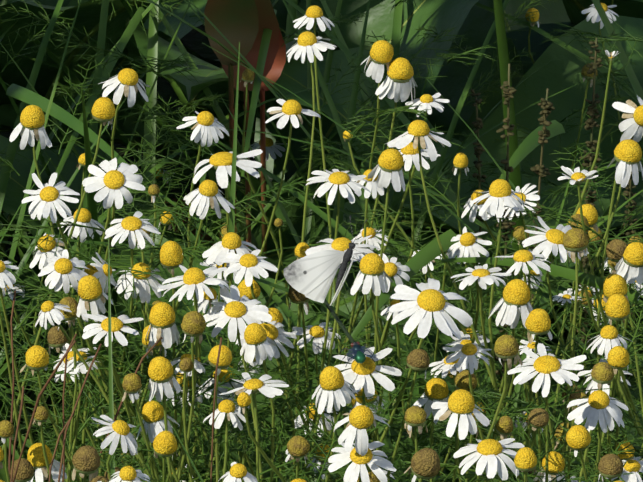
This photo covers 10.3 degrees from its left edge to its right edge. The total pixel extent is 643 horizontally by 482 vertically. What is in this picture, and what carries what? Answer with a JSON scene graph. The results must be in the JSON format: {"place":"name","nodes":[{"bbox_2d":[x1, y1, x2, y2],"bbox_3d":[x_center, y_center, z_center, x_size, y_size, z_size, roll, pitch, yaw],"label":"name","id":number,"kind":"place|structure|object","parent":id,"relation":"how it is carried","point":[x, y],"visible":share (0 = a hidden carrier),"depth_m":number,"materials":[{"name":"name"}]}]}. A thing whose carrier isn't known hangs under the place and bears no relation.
{"place":"outdoors","nodes":[
{"label":"outdoors","id":0,"kind":"place"},
{"bbox_2d":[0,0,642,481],"bbox_3d":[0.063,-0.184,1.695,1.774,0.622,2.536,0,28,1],"label":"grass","id":1,"kind":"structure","parent":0,"point":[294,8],"depth_m":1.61,"materials":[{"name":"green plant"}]},
{"bbox_2d":[0,0,642,480],"bbox_3d":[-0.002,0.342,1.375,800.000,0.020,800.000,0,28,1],"label":"ground","id":2,"kind":"structure","parent":0,"point":[196,40],"depth_m":2.12,"materials":[{"name":"soil"}]},
{"bbox_2d":[8,290,222,481],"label":"dry stems","id":3,"kind":"object","parent":2,"relation":"on","point":[67,424],"visible":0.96,"depth_m":1.12,"materials":[{"name":"plant"}]},
{"bbox_2d":[0,0,642,481],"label":"chamomile","id":4,"kind":"object","parent":2,"relation":"on","point":[258,335],"depth_m":1.23,"materials":[{"name":"plant"}]},
{"bbox_2d":[284,215,366,304],"bbox_3d":[0.005,0.007,1.193,0.025,0.025,0.028,-24,36,-38],"label":"butterfly","id":5,"kind":"object","parent":4,"relation":"on","point":[311,276],"visible":1,"depth_m":1.20,"materials":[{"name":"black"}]},
{"bbox_2d":[340,342,375,365],"bbox_3d":[0.012,0.036,1.133,0.010,0.006,0.011,-6,29,-12],"label":"fly","id":6,"kind":"object","parent":4,"relation":"on","point":[357,352],"visible":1,"depth_m":1.13,"materials":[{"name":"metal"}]},
{"bbox_2d":[0,0,642,481],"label":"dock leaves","id":7,"kind":"object","parent":2,"relation":"on","point":[240,24],"visible":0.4,"depth_m":1.77,"materials":[{"name":"green plant"}]},
{"bbox_2d":[6,7,640,342],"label":"grass blades","id":8,"kind":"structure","parent":2,"relation":"on","point":[422,257],"depth_m":1.49,"materials":[{"name":"green plant"}]},
{"bbox_2d":[470,37,638,479],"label":"seed stalks","id":9,"kind":"object","parent":2,"relation":"on","point":[546,105],"visible":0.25,"depth_m":1.55,"materials":[{"name":"plant"}]}
]}

